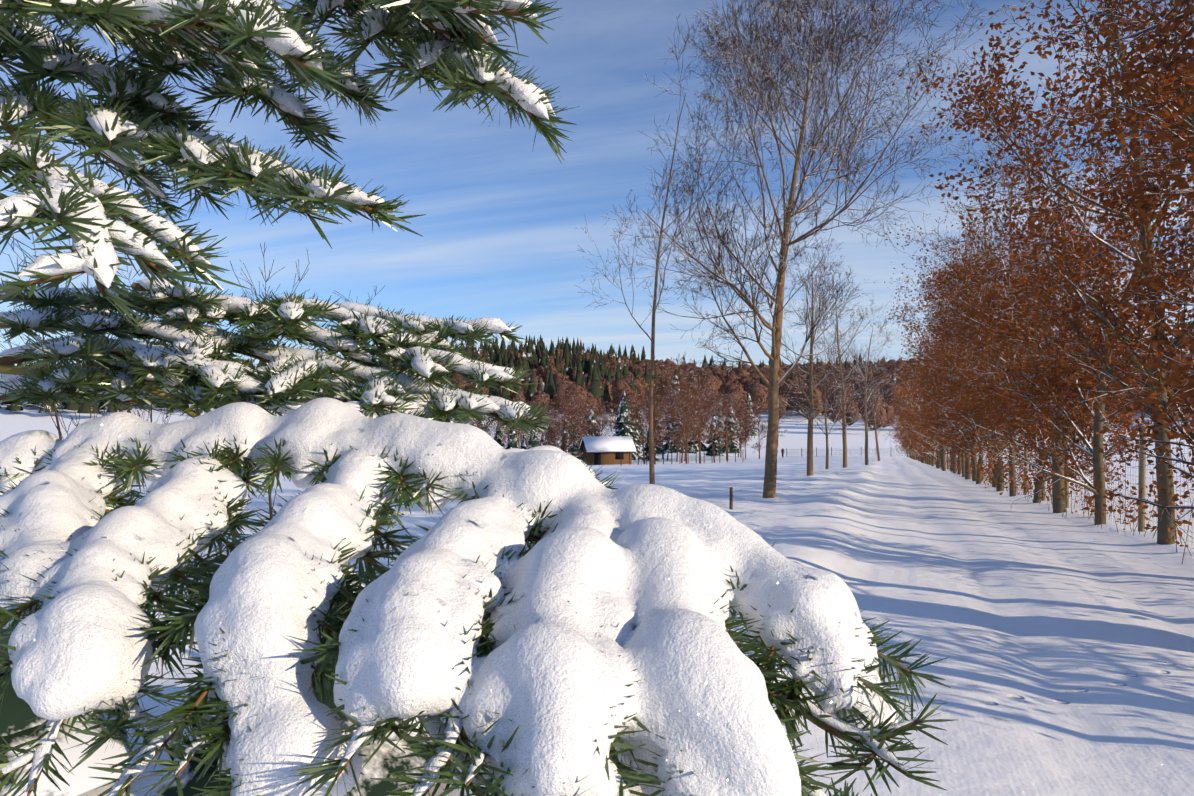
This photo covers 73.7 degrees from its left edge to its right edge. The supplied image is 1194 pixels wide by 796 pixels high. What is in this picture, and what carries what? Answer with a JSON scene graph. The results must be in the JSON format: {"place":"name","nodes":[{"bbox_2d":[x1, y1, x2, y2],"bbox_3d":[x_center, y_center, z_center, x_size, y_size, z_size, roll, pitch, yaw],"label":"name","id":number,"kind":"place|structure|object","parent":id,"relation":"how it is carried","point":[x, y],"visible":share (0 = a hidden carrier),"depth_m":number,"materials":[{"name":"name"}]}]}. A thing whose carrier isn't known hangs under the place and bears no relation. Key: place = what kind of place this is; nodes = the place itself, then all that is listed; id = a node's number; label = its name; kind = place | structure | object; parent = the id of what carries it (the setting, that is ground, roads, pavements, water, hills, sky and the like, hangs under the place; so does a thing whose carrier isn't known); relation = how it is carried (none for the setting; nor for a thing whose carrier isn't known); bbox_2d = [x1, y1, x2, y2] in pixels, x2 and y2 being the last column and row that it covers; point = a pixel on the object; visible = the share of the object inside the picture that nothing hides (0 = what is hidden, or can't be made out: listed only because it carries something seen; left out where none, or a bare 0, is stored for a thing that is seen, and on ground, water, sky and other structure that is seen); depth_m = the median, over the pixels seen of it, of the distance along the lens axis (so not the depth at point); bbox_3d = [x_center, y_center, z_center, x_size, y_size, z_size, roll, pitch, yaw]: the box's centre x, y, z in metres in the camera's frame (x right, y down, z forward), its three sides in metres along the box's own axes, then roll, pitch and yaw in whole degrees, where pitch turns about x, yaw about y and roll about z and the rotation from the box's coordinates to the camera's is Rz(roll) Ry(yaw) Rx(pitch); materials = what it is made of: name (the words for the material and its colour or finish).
{"place":"outdoors","nodes":[
{"label":"outdoors","id":0,"kind":"place"},
{"bbox_2d":[0,381,1193,795],"bbox_3d":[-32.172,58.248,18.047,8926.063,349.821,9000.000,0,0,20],"label":"snow ground","id":1,"kind":"structure","parent":0,"point":[1060,645],"depth_m":7.68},
{"bbox_2d":[0,232,135,439],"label":"bare shrub","id":2,"kind":"object","parent":1,"relation":"on","point":[56,415],"visible":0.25,"depth_m":7.27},
{"bbox_2d":[119,270,199,423],"bbox_3d":[-6.362,0.078,11.740,1.413,3.999,1.102,0,0,20],"label":"bare shrub","id":3,"kind":"object","parent":1,"relation":"on","point":[150,416],"visible":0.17,"depth_m":11.67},
{"bbox_2d":[220,242,309,517],"bbox_3d":[-3.729,0.117,8.935,1.370,3.566,1.119,0,0,20],"label":"bare shrub","id":4,"kind":"object","parent":1,"relation":"on","point":[269,496],"visible":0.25,"depth_m":8.76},
{"bbox_2d":[0,483,639,795],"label":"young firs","id":5,"kind":"object","parent":1,"relation":"on","point":[16,728],"depth_m":2.77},
{"bbox_2d":[333,287,466,384],"bbox_3d":[-2.913,0.198,10.869,2.206,3.651,1.236,0,0,20],"label":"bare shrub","id":6,"kind":"object","parent":1,"relation":"on","point":[369,301],"visible":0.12,"depth_m":11.05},
{"bbox_2d":[456,374,486,425],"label":"bare tree","id":7,"kind":"object","parent":1,"relation":"on","point":[470,388],"visible":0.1,"depth_m":98.93,"materials":[{"name":"brown plant"}]},
{"bbox_2d":[471,416,483,429],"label":"bare tree","id":8,"kind":"object","parent":1,"relation":"on","point":[476,422],"visible":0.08,"depth_m":86.14,"materials":[{"name":"brown plant"}]},
{"bbox_2d":[0,0,955,795],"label":"fir","id":9,"kind":"object","parent":1,"relation":"on","point":[156,150],"depth_m":0.63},
{"bbox_2d":[0,364,200,417],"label":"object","id":10,"kind":"object","parent":9,"relation":"attached to","point":[140,385],"visible":0.48,"depth_m":0.94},
{"bbox_2d":[0,394,897,795],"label":"snow","id":11,"kind":"structure","parent":9,"relation":"attached to","point":[552,674],"depth_m":0.52,"materials":[{"name":"snow"}]},
{"bbox_2d":[0,0,916,795],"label":"fir snow","id":12,"kind":"structure","parent":9,"relation":"attached to","point":[104,254],"depth_m":0.66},
{"bbox_2d":[473,421,501,441],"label":"bare tree","id":13,"kind":"object","parent":1,"relation":"on","point":[487,429],"visible":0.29,"depth_m":139.30,"materials":[{"name":"brown plant"}]},
{"bbox_2d":[485,416,503,438],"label":"bare tree","id":14,"kind":"object","parent":1,"relation":"on","point":[492,426],"visible":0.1,"depth_m":152.82,"materials":[{"name":"brown plant"}]},
{"bbox_2d":[488,418,521,448],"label":"bare tree","id":15,"kind":"object","parent":1,"relation":"on","point":[506,428],"visible":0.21,"depth_m":139.04,"materials":[{"name":"brown plant"}]},
{"bbox_2d":[495,426,519,442],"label":"bare tree","id":16,"kind":"object","parent":1,"relation":"on","point":[505,435],"visible":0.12,"depth_m":144.49,"materials":[{"name":"brown plant"}]},
{"bbox_2d":[520,399,549,446],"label":"bare tree","id":17,"kind":"object","parent":1,"relation":"on","point":[538,414],"visible":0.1,"depth_m":157.61,"materials":[{"name":"brown plant"}]},
{"bbox_2d":[531,409,559,446],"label":"bare tree","id":18,"kind":"object","parent":1,"relation":"on","point":[550,434],"visible":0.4,"depth_m":103.43,"materials":[{"name":"brown plant"}]},
{"bbox_2d":[541,398,556,417],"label":"bare tree","id":19,"kind":"object","parent":1,"relation":"on","point":[548,405],"visible":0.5,"depth_m":255.29,"materials":[{"name":"brown plant"}]},
{"bbox_2d":[539,421,559,448],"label":"bare tree","id":20,"kind":"object","parent":1,"relation":"on","point":[549,432],"visible":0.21,"depth_m":163.06,"materials":[{"name":"brown plant"}]},
{"bbox_2d":[540,407,564,445],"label":"bare tree","id":21,"kind":"object","parent":1,"relation":"on","point":[554,425],"visible":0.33,"depth_m":163.16,"materials":[{"name":"brown plant"}]},
{"bbox_2d":[544,419,561,448],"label":"bare tree","id":22,"kind":"object","parent":1,"relation":"on","point":[556,431],"visible":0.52,"depth_m":159.88,"materials":[{"name":"brown plant"}]},
{"bbox_2d":[550,401,569,429],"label":"bare tree","id":23,"kind":"object","parent":1,"relation":"on","point":[561,411],"visible":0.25,"depth_m":216.55,"materials":[{"name":"brown plant"}]},
{"bbox_2d":[546,390,586,452],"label":"bare tree","id":24,"kind":"object","parent":1,"relation":"on","point":[566,437],"visible":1,"depth_m":98.11,"materials":[{"name":"brown plant"}]},
{"bbox_2d":[556,409,585,456],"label":"bare tree","id":25,"kind":"object","parent":1,"relation":"on","point":[574,414],"visible":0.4,"depth_m":124.05,"materials":[{"name":"brown plant"}]},
{"bbox_2d":[557,401,587,437],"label":"bare tree","id":26,"kind":"object","parent":1,"relation":"on","point":[570,414],"visible":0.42,"depth_m":162.48,"materials":[{"name":"brown plant"}]},
{"bbox_2d":[561,382,597,453],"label":"bare tree","id":27,"kind":"object","parent":1,"relation":"on","point":[570,388],"visible":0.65,"depth_m":125.69,"materials":[{"name":"brown plant"}]},
{"bbox_2d":[567,400,595,455],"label":"bare tree","id":28,"kind":"object","parent":1,"relation":"on","point":[576,406],"visible":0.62,"depth_m":122.68,"materials":[{"name":"brown plant"}]},
{"bbox_2d":[569,401,595,442],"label":"bare tree","id":29,"kind":"object","parent":1,"relation":"on","point":[582,412],"visible":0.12,"depth_m":167.65,"materials":[{"name":"brown plant"}]},
{"bbox_2d":[574,395,609,436],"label":"bare tree","id":30,"kind":"object","parent":1,"relation":"on","point":[591,405],"visible":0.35,"depth_m":150.65,"materials":[{"name":"brown plant"}]},
{"bbox_2d":[581,408,610,436],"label":"bare tree","id":31,"kind":"object","parent":1,"relation":"on","point":[599,430],"visible":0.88,"depth_m":111.17,"materials":[{"name":"brown plant"}]},
{"bbox_2d":[0,334,1193,415],"bbox_3d":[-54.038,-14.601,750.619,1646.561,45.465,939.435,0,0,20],"label":"forest","id":32,"kind":"object","parent":1,"relation":"on","point":[593,367],"visible":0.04,"depth_m":387.63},
{"bbox_2d":[587,414,613,435],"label":"bare tree","id":33,"kind":"object","parent":1,"relation":"on","point":[601,425],"visible":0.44,"depth_m":147.70,"materials":[{"name":"brown plant"}]},
{"bbox_2d":[597,401,611,428],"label":"bare tree","id":34,"kind":"object","parent":1,"relation":"on","point":[603,402],"visible":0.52,"depth_m":257.21,"materials":[{"name":"brown plant"}]},
{"bbox_2d":[607,409,615,431],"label":"bare tree","id":35,"kind":"object","parent":1,"relation":"on","point":[610,420],"visible":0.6,"depth_m":246.48,"materials":[{"name":"brown plant"}]},
{"bbox_2d":[607,402,619,431],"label":"bare tree","id":36,"kind":"object","parent":1,"relation":"on","point":[616,405],"visible":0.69,"depth_m":253.40,"materials":[{"name":"brown plant"}]},
{"bbox_2d":[476,366,758,460],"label":"conifers","id":37,"kind":"object","parent":1,"relation":"on","point":[623,428],"visible":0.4,"depth_m":134.38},
{"bbox_2d":[625,385,658,463],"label":"bare tree","id":38,"kind":"object","parent":1,"relation":"on","point":[638,408],"visible":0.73,"depth_m":101.26,"materials":[{"name":"brown plant"}]},
{"bbox_2d":[631,407,662,443],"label":"bare tree","id":39,"kind":"object","parent":1,"relation":"on","point":[643,421],"visible":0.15,"depth_m":166.24,"materials":[{"name":"brown plant"}]},
{"bbox_2d":[634,396,671,452],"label":"bare tree","id":40,"kind":"object","parent":1,"relation":"on","point":[655,444],"visible":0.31,"depth_m":110.39,"materials":[{"name":"brown plant"}]},
{"bbox_2d":[632,376,680,463],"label":"bare tree","id":41,"kind":"object","parent":1,"relation":"on","point":[655,423],"visible":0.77,"depth_m":95.53,"materials":[{"name":"brown plant"}]},
{"bbox_2d":[654,396,667,458],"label":"bare tree","id":42,"kind":"object","parent":1,"relation":"on","point":[663,421],"visible":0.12,"depth_m":158.79,"materials":[{"name":"brown plant"}]},
{"bbox_2d":[662,395,688,461],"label":"bare tree","id":43,"kind":"object","parent":1,"relation":"on","point":[671,437],"visible":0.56,"depth_m":120.74,"materials":[{"name":"brown plant"}]},
{"bbox_2d":[660,389,695,460],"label":"bare tree","id":44,"kind":"object","parent":1,"relation":"on","point":[678,415],"visible":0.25,"depth_m":130.31,"materials":[{"name":"brown plant"}]},
{"bbox_2d":[662,389,697,462],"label":"bare tree","id":45,"kind":"object","parent":1,"relation":"on","point":[683,432],"visible":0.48,"depth_m":104.43,"materials":[{"name":"brown plant"}]},
{"bbox_2d":[655,352,709,463],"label":"bare tree","id":46,"kind":"object","parent":1,"relation":"on","point":[690,375],"visible":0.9,"depth_m":88.14,"materials":[{"name":"brown plant"}]},
{"bbox_2d":[574,15,809,484],"bbox_3d":[2.664,-3.611,19.380,5.825,12.754,5.540,0,0,34],"label":"tree","id":47,"kind":"object","parent":1,"relation":"on","point":[651,453],"visible":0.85,"depth_m":19.67,"materials":[{"name":"brown plant"}]},
{"bbox_2d":[671,383,718,447],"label":"bare tree","id":48,"kind":"object","parent":1,"relation":"on","point":[707,434],"visible":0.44,"depth_m":105.61,"materials":[{"name":"brown plant"}]},
{"bbox_2d":[671,367,721,463],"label":"bare tree","id":49,"kind":"object","parent":1,"relation":"on","point":[693,409],"visible":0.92,"depth_m":87.99,"materials":[{"name":"brown plant"}]},
{"bbox_2d":[681,389,720,442],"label":"bare tree","id":50,"kind":"object","parent":1,"relation":"on","point":[702,415],"visible":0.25,"depth_m":121.66,"materials":[{"name":"brown plant"}]},
{"bbox_2d":[674,376,731,462],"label":"bare tree","id":51,"kind":"object","parent":1,"relation":"on","point":[704,405],"visible":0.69,"depth_m":92.56,"materials":[{"name":"brown plant"}]},
{"bbox_2d":[681,391,731,462],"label":"bare tree","id":52,"kind":"object","parent":1,"relation":"on","point":[711,434],"visible":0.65,"depth_m":95.61,"materials":[{"name":"brown plant"}]},
{"bbox_2d":[706,392,749,460],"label":"bare tree","id":53,"kind":"object","parent":1,"relation":"on","point":[717,409],"visible":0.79,"depth_m":119.16,"materials":[{"name":"brown plant"}]},
{"bbox_2d":[712,396,747,448],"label":"bare tree","id":54,"kind":"object","parent":1,"relation":"on","point":[727,429],"visible":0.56,"depth_m":128.25,"materials":[{"name":"brown plant"}]},
{"bbox_2d":[729,487,732,509],"bbox_3d":[2.750,2.167,16.331,0.079,0.671,0.070,0,0,20],"label":"stake","id":55,"kind":"object","parent":1,"relation":"on","point":[731,499],"visible":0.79,"depth_m":16.31,"materials":[{"name":"brown wood"}]},
{"bbox_2d":[734,403,753,457],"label":"bare tree","id":56,"kind":"object","parent":1,"relation":"on","point":[742,424],"visible":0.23,"depth_m":156.21,"materials":[{"name":"brown plant"}]},
{"bbox_2d":[731,397,759,458],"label":"bare tree","id":57,"kind":"object","parent":1,"relation":"on","point":[742,414],"visible":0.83,"depth_m":135.42,"materials":[{"name":"brown plant"}]},
{"bbox_2d":[737,417,755,457],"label":"bare tree","id":58,"kind":"object","parent":1,"relation":"on","point":[748,424],"visible":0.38,"depth_m":153.49,"materials":[{"name":"brown plant"}]},
{"bbox_2d":[616,447,893,465],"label":"fence","id":59,"kind":"object","parent":1,"relation":"on","point":[727,456],"visible":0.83,"depth_m":97.06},
{"bbox_2d":[751,403,763,437],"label":"bare tree","id":60,"kind":"object","parent":1,"relation":"on","point":[756,412],"visible":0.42,"depth_m":228.11,"materials":[{"name":"brown plant"}]},
{"bbox_2d":[748,419,767,458],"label":"bare tree","id":61,"kind":"object","parent":1,"relation":"on","point":[762,428],"visible":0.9,"depth_m":134.25,"materials":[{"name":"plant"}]},
{"bbox_2d":[752,396,764,422],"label":"bare tree","id":62,"kind":"object","parent":1,"relation":"on","point":[759,402],"visible":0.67,"depth_m":240.00,"materials":[{"name":"brown plant"}]},
{"bbox_2d":[333,346,1193,430],"bbox_3d":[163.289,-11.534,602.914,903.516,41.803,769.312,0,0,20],"label":"woods","id":63,"kind":"object","parent":1,"relation":"on","point":[738,380],"visible":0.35,"depth_m":339.58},
{"bbox_2d":[720,237,880,475],"bbox_3d":[9.640,-1.696,35.914,7.646,10.893,5.008,0,0,-43],"label":"tree","id":64,"kind":"object","parent":1,"relation":"on","point":[809,417],"visible":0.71,"depth_m":35.64,"materials":[{"name":"brown plant"}]},
{"bbox_2d":[601,0,1010,497],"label":"tree","id":65,"kind":"object","parent":1,"relation":"on","point":[773,383],"visible":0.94,"depth_m":19.18,"materials":[{"name":"brown plant"}]},
{"bbox_2d":[787,338,874,468],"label":"tree","id":66,"kind":"object","parent":1,"relation":"on","point":[826,434],"visible":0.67,"depth_m":47.27,"materials":[{"name":"brown plant"}]},
{"bbox_2d":[796,268,888,467],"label":"tree","id":67,"kind":"object","parent":1,"relation":"on","point":[843,411],"visible":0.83,"depth_m":51.73,"materials":[{"name":"brown plant"}]},
{"bbox_2d":[826,304,905,464],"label":"tree","id":68,"kind":"object","parent":1,"relation":"on","point":[866,429],"visible":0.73,"depth_m":62.35,"materials":[{"name":"brown plant"}]},
{"bbox_2d":[837,349,906,460],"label":"tree","id":69,"kind":"object","parent":1,"relation":"on","point":[876,434],"visible":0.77,"depth_m":85.47,"materials":[{"name":"brown plant"}]},
{"bbox_2d":[888,357,921,462],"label":"beech","id":70,"kind":"object","parent":1,"relation":"on","point":[905,403],"visible":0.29,"depth_m":84.72,"materials":[{"name":"brown plant"}]},
{"bbox_2d":[896,384,914,459],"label":"beech","id":71,"kind":"object","parent":1,"relation":"on","point":[910,432],"visible":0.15,"depth_m":106.17,"materials":[{"name":"brown plant"}]},
{"bbox_2d":[897,359,930,464],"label":"beech","id":72,"kind":"object","parent":1,"relation":"on","point":[918,409],"visible":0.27,"depth_m":71.24,"materials":[{"name":"brown plant"}]},
{"bbox_2d":[903,372,931,463],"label":"beech","id":73,"kind":"object","parent":1,"relation":"on","point":[915,432],"visible":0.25,"depth_m":77.85,"materials":[{"name":"brown plant"}]},
{"bbox_2d":[906,355,935,465],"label":"beech","id":74,"kind":"object","parent":1,"relation":"on","point":[926,440],"visible":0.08,"depth_m":66.37,"materials":[{"name":"brown plant"}]},
{"bbox_2d":[912,353,941,469],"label":"beech","id":75,"kind":"object","parent":1,"relation":"on","point":[930,445],"visible":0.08,"depth_m":55.35,"materials":[{"name":"brown plant"}]},
{"bbox_2d":[902,306,952,471],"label":"beech","id":76,"kind":"object","parent":1,"relation":"on","point":[950,402],"visible":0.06,"depth_m":49.44,"materials":[{"name":"brown plant"}]},
{"bbox_2d":[915,410,940,468],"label":"beech","id":77,"kind":"object","parent":1,"relation":"on","point":[939,463],"visible":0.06,"depth_m":58.92,"materials":[{"name":"brown plant"}]},
{"bbox_2d":[898,303,960,474],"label":"beech","id":78,"kind":"object","parent":1,"relation":"on","point":[959,457],"visible":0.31,"depth_m":44.31,"materials":[{"name":"brown plant"}]},
{"bbox_2d":[914,304,954,470],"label":"beech","id":79,"kind":"object","parent":1,"relation":"on","point":[943,460],"visible":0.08,"depth_m":52.29,"materials":[{"name":"brown plant"}]},
{"bbox_2d":[923,301,959,472],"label":"beech","id":80,"kind":"object","parent":1,"relation":"on","point":[954,468],"depth_m":46.26,"materials":[{"name":"brown plant"}]},
{"bbox_2d":[912,236,991,478],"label":"beech","id":81,"kind":"object","parent":1,"relation":"on","point":[967,473],"visible":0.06,"depth_m":38.21,"materials":[{"name":"brown plant"}]},
{"bbox_2d":[910,256,1008,476],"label":"beech","id":82,"kind":"object","parent":1,"relation":"on","point":[963,467],"depth_m":40.78,"materials":[{"name":"brown plant"}]},
{"bbox_2d":[888,221,1033,486],"bbox_3d":[13.978,-1.704,29.690,4.748,10.429,4.587,0,0,-30],"label":"beech","id":83,"kind":"object","parent":1,"relation":"on","point":[948,255],"visible":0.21,"depth_m":30.02,"materials":[{"name":"brown plant"}]},
{"bbox_2d":[890,227,1032,480],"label":"beech","id":84,"kind":"object","parent":1,"relation":"on","point":[974,460],"visible":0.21,"depth_m":35.87,"materials":[{"name":"brown plant"}]},
{"bbox_2d":[909,206,1057,483],"bbox_3d":[15.650,-2.141,32.203,5.734,11.777,5.100,0,0,45],"label":"beech","id":85,"kind":"object","parent":1,"relation":"on","point":[978,474],"visible":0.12,"depth_m":32.82,"materials":[{"name":"brown plant"}]},
{"bbox_2d":[914,181,1054,491],"bbox_3d":[13.649,-2.285,27.465,5.760,11.301,5.700,0,0,20],"label":"beech","id":86,"kind":"object","parent":1,"relation":"on","point":[1000,487],"visible":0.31,"depth_m":27.19,"materials":[{"name":"brown plant"}]},
{"bbox_2d":[893,122,1091,496],"bbox_3d":[12.577,-2.626,24.364,5.685,11.637,5.437,0,0,-31],"label":"beech","id":87,"kind":"object","parent":1,"relation":"on","point":[1011,492],"visible":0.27,"depth_m":24.29,"materials":[{"name":"brown plant"}]},
{"bbox_2d":[917,425,1145,531],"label":"fence posts","id":88,"kind":"object","parent":1,"relation":"on","point":[1142,481],"visible":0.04,"depth_m":13.62,"materials":[{"name":"brown wood"}]},
{"bbox_2d":[882,0,1193,548],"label":"trees","id":89,"kind":"object","parent":1,"relation":"on","point":[1179,370],"visible":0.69,"depth_m":12.05,"materials":[{"name":"brown plant"}]},
{"bbox_2d":[925,80,1168,512],"bbox_3d":[10.039,-2.226,18.336,4.177,9.959,4.992,0,0,-14],"label":"beech","id":90,"kind":"object","parent":1,"relation":"on","point":[1058,505],"visible":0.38,"depth_m":18.27,"materials":[{"name":"brown plant"}]},
{"bbox_2d":[910,0,1193,544],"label":"beech","id":91,"kind":"object","parent":1,"relation":"on","point":[1163,534],"visible":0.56,"depth_m":11.61,"materials":[{"name":"brown plant"}]},
{"bbox_2d":[915,454,1193,563],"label":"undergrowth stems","id":92,"kind":"object","parent":1,"relation":"on","point":[1175,526],"visible":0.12,"depth_m":16.15,"materials":[{"name":"brown wood"}]},
{"bbox_2d":[934,437,1193,542],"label":"fence wire","id":93,"kind":"object","parent":1,"relation":"on","point":[1091,478],"visible":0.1,"depth_m":15.24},
{"bbox_2d":[982,122,1165,502],"bbox_3d":[12.325,-2.062,20.954,4.170,10.050,4.852,0,0,20],"label":"beech","id":94,"kind":"object","parent":1,"relation":"on","point":[1035,499],"visible":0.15,"depth_m":20.82,"materials":[{"name":"brown plant"}]},
{"bbox_2d":[976,41,1193,524],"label":"beech","id":95,"kind":"object","parent":1,"relation":"on","point":[1095,454],"visible":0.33,"depth_m":14.94,"materials":[{"name":"brown plant"}]},
{"bbox_2d":[1039,0,1193,538],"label":"beech","id":96,"kind":"object","parent":1,"relation":"on","point":[1162,379],"visible":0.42,"depth_m":8.78,"materials":[{"name":"brown plant"}]},
{"bbox_2d":[1043,0,1193,422],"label":"beech","id":97,"kind":"object","parent":1,"relation":"on","point":[1188,118],"visible":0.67,"depth_m":6.69,"materials":[{"name":"brown plant"}]},
{"bbox_2d":[1095,12,1193,64],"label":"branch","id":98,"kind":"object","parent":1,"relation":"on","point":[1180,16],"visible":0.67,"depth_m":7.10,"materials":[{"name":"brown plant"}]},
{"bbox_2d":[0,0,1193,367],"label":"sky","id":99,"kind":"structure","parent":0,"point":[501,238],"materials":[{"name":"blue"}]},
{"bbox_2d":[583,449,631,464],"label":"house walls","id":100,"kind":"structure","parent":0,"point":[608,458],"depth_m":106.03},
{"bbox_2d":[579,439,609,452],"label":"house roof","id":101,"kind":"structure","parent":100,"relation":"on","point":[582,445],"depth_m":107.84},
{"bbox_2d":[579,436,635,451],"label":"snowy roof","id":102,"kind":"structure","parent":101,"relation":"on","point":[611,444],"depth_m":106.43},
{"bbox_2d":[594,452,623,464],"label":"cabin windows","id":103,"kind":"structure","parent":100,"relation":"in","point":[597,458],"depth_m":105.58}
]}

